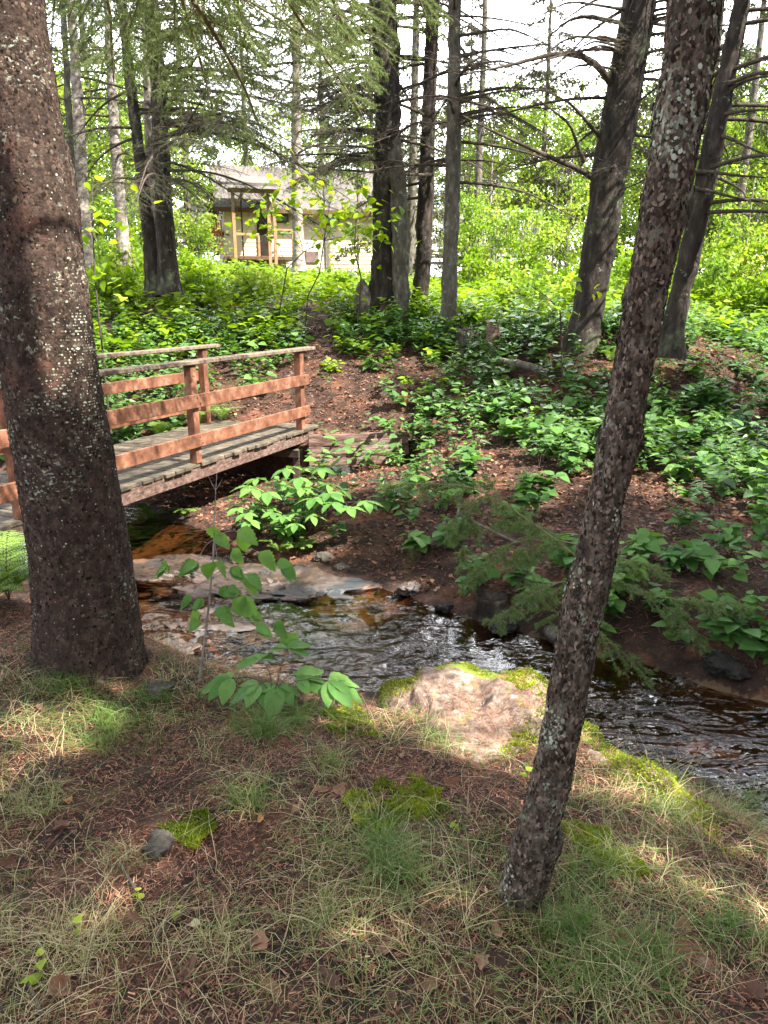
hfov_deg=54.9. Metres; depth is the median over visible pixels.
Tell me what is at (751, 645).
leafy plant
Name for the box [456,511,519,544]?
branch
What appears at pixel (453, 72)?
spruce tree
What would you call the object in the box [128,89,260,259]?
broadleaf tree
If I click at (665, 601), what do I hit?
leafy plant
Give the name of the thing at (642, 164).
broadleaf tree
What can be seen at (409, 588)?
stone
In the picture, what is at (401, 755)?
fallen leaf
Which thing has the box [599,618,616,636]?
leafy plant
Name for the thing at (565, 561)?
leafy plant
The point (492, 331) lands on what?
tree stump
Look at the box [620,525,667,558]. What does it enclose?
leafy plant
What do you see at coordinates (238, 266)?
bush
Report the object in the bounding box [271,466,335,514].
sarsaparilla
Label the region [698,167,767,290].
sapling
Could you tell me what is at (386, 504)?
leafy plant
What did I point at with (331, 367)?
leafy plant
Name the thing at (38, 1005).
twig
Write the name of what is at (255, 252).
cabin
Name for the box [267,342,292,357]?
leafy plant
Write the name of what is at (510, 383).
leafy plant
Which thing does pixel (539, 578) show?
leafy plant
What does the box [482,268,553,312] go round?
bush
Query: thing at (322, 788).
fallen leaf
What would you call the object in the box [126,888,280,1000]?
grass tuft
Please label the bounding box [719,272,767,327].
bush
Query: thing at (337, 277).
bush
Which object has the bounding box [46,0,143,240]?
spruce tree
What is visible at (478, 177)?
spruce tree
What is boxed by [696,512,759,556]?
leafy plant
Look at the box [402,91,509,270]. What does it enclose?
broadleaf tree
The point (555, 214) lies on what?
sapling
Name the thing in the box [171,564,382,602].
rock slab
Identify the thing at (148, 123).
birch tree
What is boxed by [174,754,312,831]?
grass tuft
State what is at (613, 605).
leafy plant
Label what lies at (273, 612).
rock slab
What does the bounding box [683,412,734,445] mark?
leafy plant
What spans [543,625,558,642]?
pebble
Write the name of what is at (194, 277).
bush
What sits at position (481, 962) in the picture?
fallen leaf
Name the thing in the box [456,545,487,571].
leafy plant
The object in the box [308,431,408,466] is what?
timber wall
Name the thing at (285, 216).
window
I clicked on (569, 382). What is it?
leafy plant
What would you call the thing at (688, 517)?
leafy plant
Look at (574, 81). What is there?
spruce tree
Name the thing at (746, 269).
sapling
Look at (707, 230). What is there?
broadleaf tree
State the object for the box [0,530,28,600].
fern
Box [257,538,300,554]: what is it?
fern
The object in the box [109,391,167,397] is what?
fallen log
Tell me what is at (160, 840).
stone
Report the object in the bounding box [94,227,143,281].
bush
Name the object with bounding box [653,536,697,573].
leafy plant
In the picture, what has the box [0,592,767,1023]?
grass
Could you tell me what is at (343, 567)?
stone
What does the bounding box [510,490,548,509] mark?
leafy plant
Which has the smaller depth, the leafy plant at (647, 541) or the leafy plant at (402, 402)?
the leafy plant at (647, 541)
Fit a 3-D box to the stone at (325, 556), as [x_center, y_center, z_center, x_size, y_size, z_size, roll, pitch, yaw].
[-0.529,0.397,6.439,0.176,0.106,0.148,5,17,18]
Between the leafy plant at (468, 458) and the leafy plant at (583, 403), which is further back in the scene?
the leafy plant at (583, 403)
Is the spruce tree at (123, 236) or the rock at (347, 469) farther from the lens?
the spruce tree at (123, 236)
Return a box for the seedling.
[200,640,362,719]
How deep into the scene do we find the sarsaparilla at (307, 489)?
6.53 m
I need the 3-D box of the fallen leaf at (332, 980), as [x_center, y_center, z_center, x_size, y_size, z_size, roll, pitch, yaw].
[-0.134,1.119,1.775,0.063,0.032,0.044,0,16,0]
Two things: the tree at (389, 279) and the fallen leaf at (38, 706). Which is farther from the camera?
the tree at (389, 279)
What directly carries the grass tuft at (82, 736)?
on the ground at (682, 660)
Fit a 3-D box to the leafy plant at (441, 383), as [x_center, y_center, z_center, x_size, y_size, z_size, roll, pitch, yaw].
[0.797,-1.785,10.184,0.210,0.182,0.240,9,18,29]
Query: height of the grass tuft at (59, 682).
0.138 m
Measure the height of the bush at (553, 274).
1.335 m
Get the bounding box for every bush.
[86,235,142,285]
[87,261,148,313]
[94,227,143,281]
[176,243,221,279]
[178,264,224,310]
[214,261,292,308]
[218,257,272,281]
[313,261,358,301]
[457,241,499,288]
[482,245,533,309]
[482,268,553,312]
[505,242,554,279]
[534,257,579,292]
[550,264,627,306]
[608,242,669,298]
[667,248,753,307]
[701,228,767,287]
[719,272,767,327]
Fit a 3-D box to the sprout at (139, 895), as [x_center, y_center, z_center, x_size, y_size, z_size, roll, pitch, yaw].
[-0.674,1.050,2.019,0.047,0.050,0.028,-15,22,-42]
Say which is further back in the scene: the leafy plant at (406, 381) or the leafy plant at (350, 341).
the leafy plant at (350, 341)
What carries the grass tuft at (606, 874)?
on the ground at (682, 660)
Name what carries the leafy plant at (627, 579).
on the ground at (682, 660)
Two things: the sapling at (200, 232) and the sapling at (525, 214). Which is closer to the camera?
the sapling at (525, 214)
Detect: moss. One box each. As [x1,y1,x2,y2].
[157,807,217,848]
[320,700,383,738]
[343,773,452,833]
[377,661,608,769]
[561,818,652,880]
[588,737,743,863]
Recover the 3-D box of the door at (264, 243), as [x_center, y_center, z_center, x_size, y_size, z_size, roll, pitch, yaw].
[-4.522,-10.503,27.574,0.422,1.982,0.060,-4,16,-13]
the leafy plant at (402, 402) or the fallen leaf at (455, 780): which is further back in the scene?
the leafy plant at (402, 402)
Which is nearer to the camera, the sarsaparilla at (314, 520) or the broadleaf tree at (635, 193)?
the sarsaparilla at (314, 520)
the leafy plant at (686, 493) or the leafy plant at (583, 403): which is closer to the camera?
the leafy plant at (686, 493)
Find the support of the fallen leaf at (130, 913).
on the ground at (682, 660)
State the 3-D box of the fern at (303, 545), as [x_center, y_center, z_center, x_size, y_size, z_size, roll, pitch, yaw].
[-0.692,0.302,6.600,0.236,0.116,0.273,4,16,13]
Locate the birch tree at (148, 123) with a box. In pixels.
[47,0,237,220]
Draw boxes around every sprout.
[20,973,42,987]
[34,947,45,970]
[73,913,81,938]
[132,887,143,905]
[172,905,181,920]
[450,820,458,830]
[520,766,532,780]
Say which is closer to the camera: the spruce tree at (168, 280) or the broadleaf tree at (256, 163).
the spruce tree at (168, 280)
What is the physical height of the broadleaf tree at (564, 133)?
8.625 m
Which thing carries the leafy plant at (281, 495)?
on the ground at (682, 660)
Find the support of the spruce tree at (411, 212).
on the ground at (682, 660)
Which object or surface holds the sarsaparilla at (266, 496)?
on the ground at (682, 660)
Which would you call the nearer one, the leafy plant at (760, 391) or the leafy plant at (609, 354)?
the leafy plant at (760, 391)
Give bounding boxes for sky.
[46,0,767,276]
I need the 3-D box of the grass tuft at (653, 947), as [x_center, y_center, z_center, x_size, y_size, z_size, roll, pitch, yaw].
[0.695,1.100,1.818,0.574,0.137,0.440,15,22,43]
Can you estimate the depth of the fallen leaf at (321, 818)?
2.38 m
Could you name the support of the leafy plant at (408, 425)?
on the ground at (682, 660)
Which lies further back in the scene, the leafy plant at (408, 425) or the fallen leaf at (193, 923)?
the leafy plant at (408, 425)
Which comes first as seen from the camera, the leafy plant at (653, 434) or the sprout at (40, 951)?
the sprout at (40, 951)
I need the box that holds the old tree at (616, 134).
[457,0,767,358]
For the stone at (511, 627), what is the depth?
5.14 m
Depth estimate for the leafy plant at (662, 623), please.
4.68 m
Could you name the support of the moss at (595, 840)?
on the ground at (682, 660)
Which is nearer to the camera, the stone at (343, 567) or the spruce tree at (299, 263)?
the stone at (343, 567)
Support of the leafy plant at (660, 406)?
on the ground at (682, 660)
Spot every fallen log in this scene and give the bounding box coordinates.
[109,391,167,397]
[499,358,549,375]
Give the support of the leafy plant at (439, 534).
on the ground at (682, 660)
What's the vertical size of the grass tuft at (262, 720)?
0.192 m
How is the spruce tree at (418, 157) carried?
on the ground at (682, 660)
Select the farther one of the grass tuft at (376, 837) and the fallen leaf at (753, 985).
the grass tuft at (376, 837)
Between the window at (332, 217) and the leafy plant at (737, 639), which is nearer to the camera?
the leafy plant at (737, 639)
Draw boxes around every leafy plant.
[92,297,123,319]
[120,316,150,329]
[169,321,187,335]
[226,336,251,352]
[228,484,280,520]
[237,327,267,340]
[252,496,277,535]
[256,476,305,513]
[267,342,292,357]
[269,503,310,542]
[280,478,336,517]
[283,490,335,523]
[321,357,346,373]
[322,335,354,352]
[351,334,377,355]
[366,413,397,432]
[369,490,402,511]
[375,343,402,359]
[391,505,423,525]
[392,391,407,405]
[395,472,430,490]
[398,375,417,388]
[400,413,431,434]
[400,530,431,552]
[402,450,436,470]
[408,327,433,341]
[414,405,433,419]
[423,345,457,359]
[426,486,462,508]
[431,397,444,414]
[432,520,460,547]
[435,376,446,388]
[438,465,468,486]
[446,395,459,406]
[449,442,491,476]
[449,472,483,493]
[449,517,472,541]
[455,558,500,595]
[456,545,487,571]
[464,390,505,411]
[482,398,517,423]
[491,415,539,440]
[497,501,521,522]
[498,379,524,395]
[499,474,565,502]
[502,381,532,407]
[502,554,537,590]
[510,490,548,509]
[515,469,569,496]
[516,574,566,611]
[527,419,561,442]
[530,384,580,416]
[540,531,579,570]
[558,370,600,396]
[561,424,592,443]
[576,391,606,420]
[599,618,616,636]
[603,584,625,618]
[610,560,649,595]
[617,541,649,571]
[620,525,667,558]
[641,582,686,613]
[643,422,677,456]
[647,387,680,416]
[651,611,692,649]
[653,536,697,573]
[658,539,727,579]
[663,449,695,479]
[664,503,708,537]
[673,410,720,449]
[677,487,700,501]
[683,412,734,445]
[686,379,726,409]
[694,613,740,648]
[695,445,728,468]
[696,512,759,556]
[698,585,765,625]
[704,379,733,404]
[705,445,767,469]
[709,590,767,644]
[710,513,767,553]
[711,408,754,435]
[723,536,767,583]
[727,405,766,439]
[735,620,767,666]
[739,444,767,454]
[743,381,767,412]
[743,499,767,525]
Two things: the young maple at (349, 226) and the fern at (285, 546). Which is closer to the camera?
the fern at (285, 546)
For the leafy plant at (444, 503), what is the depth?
7.02 m
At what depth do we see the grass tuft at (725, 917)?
2.01 m
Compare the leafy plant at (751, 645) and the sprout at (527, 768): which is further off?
the leafy plant at (751, 645)
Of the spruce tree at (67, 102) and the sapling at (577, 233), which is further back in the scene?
the sapling at (577, 233)
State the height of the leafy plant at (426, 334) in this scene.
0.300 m
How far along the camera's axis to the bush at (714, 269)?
14.17 m
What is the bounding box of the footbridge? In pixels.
[0,344,318,548]
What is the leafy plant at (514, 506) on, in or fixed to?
on the ground at (682, 660)
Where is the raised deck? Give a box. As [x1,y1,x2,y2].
[431,209,545,264]
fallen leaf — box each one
[0,856,16,867]
[29,822,40,830]
[36,704,44,712]
[46,974,72,995]
[53,819,69,831]
[127,910,143,926]
[179,955,196,982]
[189,919,199,925]
[213,901,228,922]
[245,935,258,950]
[251,930,268,949]
[257,812,263,822]
[263,977,280,993]
[291,800,301,816]
[314,785,329,791]
[314,813,329,823]
[316,967,340,989]
[332,782,345,795]
[368,849,380,858]
[376,940,396,956]
[385,987,395,1012]
[395,747,404,757]
[424,975,439,990]
[444,777,460,786]
[464,857,474,871]
[475,950,489,970]
[491,921,502,937]
[564,986,575,993]
[674,917,692,932]
[698,956,710,975]
[742,975,766,998]
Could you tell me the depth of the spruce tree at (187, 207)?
27.49 m
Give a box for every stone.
[141,829,175,859]
[143,679,173,698]
[313,551,333,561]
[334,562,350,572]
[397,580,422,596]
[434,602,453,612]
[472,588,509,622]
[488,615,518,635]
[701,649,750,680]
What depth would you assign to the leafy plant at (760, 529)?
5.47 m
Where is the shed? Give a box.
[175,197,218,251]
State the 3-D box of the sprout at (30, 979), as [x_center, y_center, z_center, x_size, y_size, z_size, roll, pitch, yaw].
[-0.831,1.107,1.750,0.028,0.044,0.049,8,18,25]
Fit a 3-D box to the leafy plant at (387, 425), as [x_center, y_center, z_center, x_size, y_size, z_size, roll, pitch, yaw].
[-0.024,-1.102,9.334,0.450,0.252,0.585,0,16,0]
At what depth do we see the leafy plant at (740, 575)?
4.97 m
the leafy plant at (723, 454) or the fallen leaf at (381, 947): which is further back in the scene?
the leafy plant at (723, 454)
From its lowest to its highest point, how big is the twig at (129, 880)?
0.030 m
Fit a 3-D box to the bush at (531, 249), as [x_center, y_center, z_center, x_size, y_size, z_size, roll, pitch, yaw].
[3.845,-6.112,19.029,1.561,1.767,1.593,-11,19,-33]
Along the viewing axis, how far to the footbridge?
7.63 m
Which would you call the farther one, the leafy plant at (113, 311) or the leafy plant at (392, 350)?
the leafy plant at (113, 311)
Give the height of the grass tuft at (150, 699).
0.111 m
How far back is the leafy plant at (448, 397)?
9.84 m
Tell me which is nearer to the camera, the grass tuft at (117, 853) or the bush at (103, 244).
the grass tuft at (117, 853)
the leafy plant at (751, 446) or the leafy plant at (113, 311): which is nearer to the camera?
the leafy plant at (751, 446)
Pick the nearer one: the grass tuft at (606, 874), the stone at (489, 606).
the grass tuft at (606, 874)
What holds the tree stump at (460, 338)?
on the ground at (682, 660)
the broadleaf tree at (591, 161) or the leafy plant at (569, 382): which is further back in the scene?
the broadleaf tree at (591, 161)
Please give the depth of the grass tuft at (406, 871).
2.12 m
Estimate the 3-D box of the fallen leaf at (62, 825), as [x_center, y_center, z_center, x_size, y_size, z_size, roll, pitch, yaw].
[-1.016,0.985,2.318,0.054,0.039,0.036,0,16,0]
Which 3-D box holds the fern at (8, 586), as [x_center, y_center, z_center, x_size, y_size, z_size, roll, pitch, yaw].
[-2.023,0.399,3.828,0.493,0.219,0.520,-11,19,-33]
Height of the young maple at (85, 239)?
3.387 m
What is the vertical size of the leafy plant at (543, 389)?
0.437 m
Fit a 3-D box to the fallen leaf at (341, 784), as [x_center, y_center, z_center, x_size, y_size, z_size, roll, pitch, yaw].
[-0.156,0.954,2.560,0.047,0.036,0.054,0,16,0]
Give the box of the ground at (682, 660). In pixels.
[0,278,767,1023]
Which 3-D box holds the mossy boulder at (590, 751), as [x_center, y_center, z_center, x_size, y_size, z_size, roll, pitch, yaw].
[0.933,1.215,2.873,0.470,0.551,1.222,-9,18,-30]
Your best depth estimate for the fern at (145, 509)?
7.89 m
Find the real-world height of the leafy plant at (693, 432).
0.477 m
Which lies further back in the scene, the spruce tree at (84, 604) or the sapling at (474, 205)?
the sapling at (474, 205)
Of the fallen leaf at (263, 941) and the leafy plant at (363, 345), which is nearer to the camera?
the fallen leaf at (263, 941)
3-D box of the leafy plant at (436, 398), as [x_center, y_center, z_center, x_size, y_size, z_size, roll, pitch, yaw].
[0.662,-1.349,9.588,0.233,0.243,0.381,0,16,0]
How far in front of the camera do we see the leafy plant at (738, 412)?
8.56 m
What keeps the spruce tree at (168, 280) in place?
on the ground at (682, 660)
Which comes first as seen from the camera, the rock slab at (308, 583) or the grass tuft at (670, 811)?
the grass tuft at (670, 811)
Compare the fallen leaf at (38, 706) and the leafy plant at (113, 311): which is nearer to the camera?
the fallen leaf at (38, 706)
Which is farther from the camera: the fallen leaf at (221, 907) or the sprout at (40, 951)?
the fallen leaf at (221, 907)
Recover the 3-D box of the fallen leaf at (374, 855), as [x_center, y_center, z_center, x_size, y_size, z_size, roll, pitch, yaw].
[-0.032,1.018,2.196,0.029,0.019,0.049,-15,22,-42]
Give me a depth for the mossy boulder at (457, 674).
3.22 m
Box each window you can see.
[276,204,288,222]
[325,215,338,225]
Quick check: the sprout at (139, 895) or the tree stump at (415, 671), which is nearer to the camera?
the sprout at (139, 895)
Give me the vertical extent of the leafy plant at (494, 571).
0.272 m
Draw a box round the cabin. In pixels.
[209,165,417,277]
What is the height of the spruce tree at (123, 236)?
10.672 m
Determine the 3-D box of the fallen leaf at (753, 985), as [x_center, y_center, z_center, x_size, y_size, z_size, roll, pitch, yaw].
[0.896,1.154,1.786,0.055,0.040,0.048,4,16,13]
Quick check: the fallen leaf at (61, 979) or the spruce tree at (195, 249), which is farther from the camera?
the spruce tree at (195, 249)
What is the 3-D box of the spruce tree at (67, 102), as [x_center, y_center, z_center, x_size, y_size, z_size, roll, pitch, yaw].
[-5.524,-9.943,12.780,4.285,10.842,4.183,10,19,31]
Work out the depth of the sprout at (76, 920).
1.91 m
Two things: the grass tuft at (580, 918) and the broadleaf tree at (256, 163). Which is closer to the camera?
the grass tuft at (580, 918)
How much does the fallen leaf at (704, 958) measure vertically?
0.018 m
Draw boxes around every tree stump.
[413,667,421,674]
[454,325,479,357]
[483,320,500,359]
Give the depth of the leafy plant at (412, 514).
6.61 m
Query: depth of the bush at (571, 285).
14.21 m
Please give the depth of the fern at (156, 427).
9.60 m
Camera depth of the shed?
33.60 m
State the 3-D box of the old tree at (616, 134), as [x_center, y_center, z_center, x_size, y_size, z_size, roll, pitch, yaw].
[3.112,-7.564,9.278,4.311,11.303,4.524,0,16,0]
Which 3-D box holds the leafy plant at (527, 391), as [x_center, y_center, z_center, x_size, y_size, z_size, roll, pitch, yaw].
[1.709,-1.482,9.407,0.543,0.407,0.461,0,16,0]
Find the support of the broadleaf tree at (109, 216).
on the ground at (682, 660)
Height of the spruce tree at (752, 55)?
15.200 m
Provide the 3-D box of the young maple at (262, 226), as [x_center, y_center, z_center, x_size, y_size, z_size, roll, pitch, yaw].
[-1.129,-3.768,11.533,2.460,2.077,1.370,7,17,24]
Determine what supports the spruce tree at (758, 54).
on the ground at (682, 660)
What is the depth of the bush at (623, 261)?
15.08 m
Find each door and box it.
[256,202,267,255]
[305,251,318,262]
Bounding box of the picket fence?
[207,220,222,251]
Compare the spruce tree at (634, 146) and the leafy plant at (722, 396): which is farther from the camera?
the spruce tree at (634, 146)
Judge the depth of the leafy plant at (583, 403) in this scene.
9.11 m
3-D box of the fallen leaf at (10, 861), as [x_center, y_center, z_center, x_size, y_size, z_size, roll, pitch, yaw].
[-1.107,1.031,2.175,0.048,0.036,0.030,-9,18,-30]
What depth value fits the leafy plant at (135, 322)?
12.83 m
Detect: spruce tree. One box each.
[0,0,458,682]
[45,0,227,267]
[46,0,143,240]
[47,0,167,190]
[52,0,213,266]
[53,57,100,153]
[64,0,286,296]
[75,0,374,294]
[89,0,181,252]
[108,0,271,255]
[177,0,290,259]
[186,0,415,271]
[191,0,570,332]
[278,0,563,318]
[280,1,373,168]
[309,0,589,339]
[324,0,419,170]
[333,0,487,279]
[406,0,567,278]
[433,0,504,268]
[484,0,589,272]
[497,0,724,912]
[525,0,663,279]
[613,0,767,280]
[618,0,767,358]
[635,1,767,285]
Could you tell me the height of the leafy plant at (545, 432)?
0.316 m
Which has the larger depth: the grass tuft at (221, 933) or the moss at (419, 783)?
the moss at (419, 783)
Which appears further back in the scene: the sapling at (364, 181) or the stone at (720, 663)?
the sapling at (364, 181)
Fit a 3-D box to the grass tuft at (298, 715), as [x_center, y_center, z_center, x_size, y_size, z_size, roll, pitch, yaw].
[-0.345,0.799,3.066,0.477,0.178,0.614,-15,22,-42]
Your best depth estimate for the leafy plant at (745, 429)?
8.69 m
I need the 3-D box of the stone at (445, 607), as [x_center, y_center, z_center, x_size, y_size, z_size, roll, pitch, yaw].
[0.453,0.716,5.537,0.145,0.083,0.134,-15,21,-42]
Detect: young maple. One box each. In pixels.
[82,172,160,441]
[224,200,397,331]
[246,147,380,342]
[311,185,420,337]
[476,267,601,390]
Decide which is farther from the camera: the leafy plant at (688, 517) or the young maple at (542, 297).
the young maple at (542, 297)
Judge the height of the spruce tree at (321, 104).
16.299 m
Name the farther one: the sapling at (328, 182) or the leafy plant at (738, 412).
the sapling at (328, 182)
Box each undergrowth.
[0,281,767,543]
[86,248,767,360]
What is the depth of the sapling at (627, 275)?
17.03 m
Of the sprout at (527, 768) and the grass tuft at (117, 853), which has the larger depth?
the sprout at (527, 768)
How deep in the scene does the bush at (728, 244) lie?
15.86 m
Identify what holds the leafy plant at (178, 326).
on the ground at (682, 660)
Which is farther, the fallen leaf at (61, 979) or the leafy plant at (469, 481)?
the leafy plant at (469, 481)
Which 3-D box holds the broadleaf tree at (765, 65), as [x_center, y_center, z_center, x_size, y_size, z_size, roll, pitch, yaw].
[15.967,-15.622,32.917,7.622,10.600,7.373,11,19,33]
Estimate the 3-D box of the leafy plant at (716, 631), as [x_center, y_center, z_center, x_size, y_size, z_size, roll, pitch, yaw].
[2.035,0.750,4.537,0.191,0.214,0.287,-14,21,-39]
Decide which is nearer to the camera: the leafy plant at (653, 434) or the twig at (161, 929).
the twig at (161, 929)
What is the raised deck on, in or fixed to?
on the ground at (682, 660)
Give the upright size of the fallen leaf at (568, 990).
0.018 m
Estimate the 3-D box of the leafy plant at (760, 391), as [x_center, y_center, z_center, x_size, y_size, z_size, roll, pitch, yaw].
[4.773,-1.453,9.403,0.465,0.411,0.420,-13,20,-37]
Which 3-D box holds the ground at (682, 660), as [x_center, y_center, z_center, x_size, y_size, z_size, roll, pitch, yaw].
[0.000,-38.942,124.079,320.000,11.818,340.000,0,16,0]
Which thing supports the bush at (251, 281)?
on the ground at (682, 660)
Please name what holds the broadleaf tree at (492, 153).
on the ground at (682, 660)
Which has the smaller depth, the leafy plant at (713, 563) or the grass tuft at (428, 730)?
the grass tuft at (428, 730)
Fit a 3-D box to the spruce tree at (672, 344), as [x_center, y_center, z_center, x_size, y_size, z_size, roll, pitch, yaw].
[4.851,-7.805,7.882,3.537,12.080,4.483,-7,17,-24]
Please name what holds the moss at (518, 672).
on the mossy boulder at (457, 674)
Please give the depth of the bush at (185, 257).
18.69 m
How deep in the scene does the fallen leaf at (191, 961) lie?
1.79 m
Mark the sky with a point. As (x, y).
(528, 9)
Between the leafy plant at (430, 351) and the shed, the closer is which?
the leafy plant at (430, 351)
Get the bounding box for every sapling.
[154,474,298,683]
[172,164,235,261]
[280,92,356,272]
[323,105,373,275]
[375,472,754,688]
[434,184,512,280]
[460,176,530,279]
[485,199,570,284]
[511,148,590,271]
[551,181,629,286]
[612,181,707,287]
[698,155,767,285]
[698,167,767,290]
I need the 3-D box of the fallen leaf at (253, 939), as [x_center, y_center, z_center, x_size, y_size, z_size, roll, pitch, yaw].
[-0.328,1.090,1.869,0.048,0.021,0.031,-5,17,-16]
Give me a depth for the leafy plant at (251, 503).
7.01 m
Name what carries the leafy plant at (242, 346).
on the ground at (682, 660)
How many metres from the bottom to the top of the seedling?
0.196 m
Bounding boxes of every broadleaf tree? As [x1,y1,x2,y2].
[52,46,175,254]
[59,34,204,252]
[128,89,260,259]
[211,91,331,168]
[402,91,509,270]
[433,74,553,277]
[462,61,595,259]
[509,76,621,271]
[514,130,630,271]
[554,42,701,271]
[575,61,763,272]
[620,60,767,275]
[694,64,767,285]
[701,34,767,239]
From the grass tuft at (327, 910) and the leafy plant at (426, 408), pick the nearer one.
the grass tuft at (327, 910)
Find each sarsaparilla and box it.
[227,505,285,540]
[230,478,293,510]
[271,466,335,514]
[271,510,326,540]
[284,480,356,517]
[305,492,384,523]
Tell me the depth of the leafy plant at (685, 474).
7.38 m
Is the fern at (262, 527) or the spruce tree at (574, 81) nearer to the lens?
the fern at (262, 527)
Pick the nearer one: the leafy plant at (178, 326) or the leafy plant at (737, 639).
the leafy plant at (737, 639)
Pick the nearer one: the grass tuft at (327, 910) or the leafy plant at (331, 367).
the grass tuft at (327, 910)
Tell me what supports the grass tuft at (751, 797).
on the ground at (682, 660)
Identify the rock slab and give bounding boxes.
[133,554,278,583]
[141,601,255,643]
[160,638,200,653]
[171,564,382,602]
[250,607,289,633]
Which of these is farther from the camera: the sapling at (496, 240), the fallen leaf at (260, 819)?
the sapling at (496, 240)
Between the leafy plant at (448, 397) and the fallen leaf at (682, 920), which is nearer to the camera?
the fallen leaf at (682, 920)
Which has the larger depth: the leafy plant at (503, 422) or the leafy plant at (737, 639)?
the leafy plant at (503, 422)
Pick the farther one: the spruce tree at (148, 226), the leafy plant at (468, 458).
the spruce tree at (148, 226)
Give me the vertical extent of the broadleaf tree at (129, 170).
7.434 m
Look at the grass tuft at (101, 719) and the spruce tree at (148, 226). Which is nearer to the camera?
the grass tuft at (101, 719)
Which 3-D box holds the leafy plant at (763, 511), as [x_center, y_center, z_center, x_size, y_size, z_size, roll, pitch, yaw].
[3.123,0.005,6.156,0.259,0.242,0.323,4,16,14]
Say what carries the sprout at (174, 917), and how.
on the ground at (682, 660)
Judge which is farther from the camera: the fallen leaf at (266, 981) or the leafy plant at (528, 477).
the leafy plant at (528, 477)
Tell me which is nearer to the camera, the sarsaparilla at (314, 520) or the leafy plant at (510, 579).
the leafy plant at (510, 579)
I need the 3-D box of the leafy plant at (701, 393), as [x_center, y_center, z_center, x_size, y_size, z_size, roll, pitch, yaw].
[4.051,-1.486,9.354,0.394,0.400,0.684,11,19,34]
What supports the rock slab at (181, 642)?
on the ground at (682, 660)
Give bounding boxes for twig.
[26,982,43,1016]
[116,861,138,892]
[151,915,171,946]
[194,772,240,782]
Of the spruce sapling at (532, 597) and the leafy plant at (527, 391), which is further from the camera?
the leafy plant at (527, 391)
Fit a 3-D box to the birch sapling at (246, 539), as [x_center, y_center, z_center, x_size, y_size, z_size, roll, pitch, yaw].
[-0.669,0.307,3.199,0.579,0.980,0.280,0,16,0]
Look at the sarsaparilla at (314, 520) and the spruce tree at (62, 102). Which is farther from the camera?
the spruce tree at (62, 102)
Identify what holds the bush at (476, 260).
on the ground at (682, 660)
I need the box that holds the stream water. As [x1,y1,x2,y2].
[12,504,767,824]
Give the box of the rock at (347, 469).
[316,466,355,478]
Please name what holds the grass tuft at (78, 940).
on the ground at (682, 660)
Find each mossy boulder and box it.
[382,664,602,767]
[580,737,718,825]
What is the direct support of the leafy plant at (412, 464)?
on the ground at (682, 660)
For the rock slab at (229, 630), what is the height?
0.350 m
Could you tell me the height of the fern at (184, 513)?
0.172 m
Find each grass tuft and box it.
[0,660,122,715]
[0,750,106,838]
[0,870,159,997]
[7,702,143,771]
[39,679,186,746]
[53,828,175,903]
[120,674,196,710]
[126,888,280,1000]
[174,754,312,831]
[179,678,372,783]
[230,690,355,750]
[235,863,396,997]
[275,727,382,796]
[289,812,480,923]
[303,774,467,911]
[388,703,485,765]
[444,867,669,1023]
[488,807,703,922]
[533,883,758,1023]
[607,855,767,986]
[610,775,745,841]
[713,776,767,813]
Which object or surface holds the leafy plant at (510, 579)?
on the ground at (682, 660)
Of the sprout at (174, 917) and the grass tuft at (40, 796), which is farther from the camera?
the grass tuft at (40, 796)
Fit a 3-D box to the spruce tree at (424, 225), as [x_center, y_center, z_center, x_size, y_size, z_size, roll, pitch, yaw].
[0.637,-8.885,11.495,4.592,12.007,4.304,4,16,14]
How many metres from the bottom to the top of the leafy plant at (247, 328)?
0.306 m
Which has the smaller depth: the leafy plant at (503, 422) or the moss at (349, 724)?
the moss at (349, 724)
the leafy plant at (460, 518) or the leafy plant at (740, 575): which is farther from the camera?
the leafy plant at (460, 518)
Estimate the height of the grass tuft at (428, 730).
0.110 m
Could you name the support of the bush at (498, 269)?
on the ground at (682, 660)
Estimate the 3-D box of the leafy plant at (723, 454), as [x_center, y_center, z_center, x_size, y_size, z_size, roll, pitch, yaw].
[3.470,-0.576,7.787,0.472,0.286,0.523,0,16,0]
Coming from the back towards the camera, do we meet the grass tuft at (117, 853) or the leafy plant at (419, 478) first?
the leafy plant at (419, 478)
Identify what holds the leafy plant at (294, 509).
on the ground at (682, 660)
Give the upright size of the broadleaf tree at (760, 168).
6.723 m
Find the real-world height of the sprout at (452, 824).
0.033 m
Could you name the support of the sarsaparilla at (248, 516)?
on the ground at (682, 660)
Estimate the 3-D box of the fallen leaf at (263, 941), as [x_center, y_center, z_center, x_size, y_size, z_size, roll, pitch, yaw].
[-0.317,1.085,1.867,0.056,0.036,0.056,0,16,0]
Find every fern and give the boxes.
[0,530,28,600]
[0,566,26,590]
[133,502,168,518]
[139,419,185,433]
[168,507,200,517]
[179,401,232,423]
[211,406,241,420]
[250,524,268,532]
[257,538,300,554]
[293,536,319,551]
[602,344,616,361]
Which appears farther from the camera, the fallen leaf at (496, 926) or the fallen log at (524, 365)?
the fallen log at (524, 365)
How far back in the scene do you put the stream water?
4.79 m
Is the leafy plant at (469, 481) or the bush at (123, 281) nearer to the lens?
the leafy plant at (469, 481)
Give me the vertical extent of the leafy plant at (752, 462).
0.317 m
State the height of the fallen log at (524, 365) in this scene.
0.207 m
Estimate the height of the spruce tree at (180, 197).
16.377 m
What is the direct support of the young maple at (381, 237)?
on the ground at (682, 660)

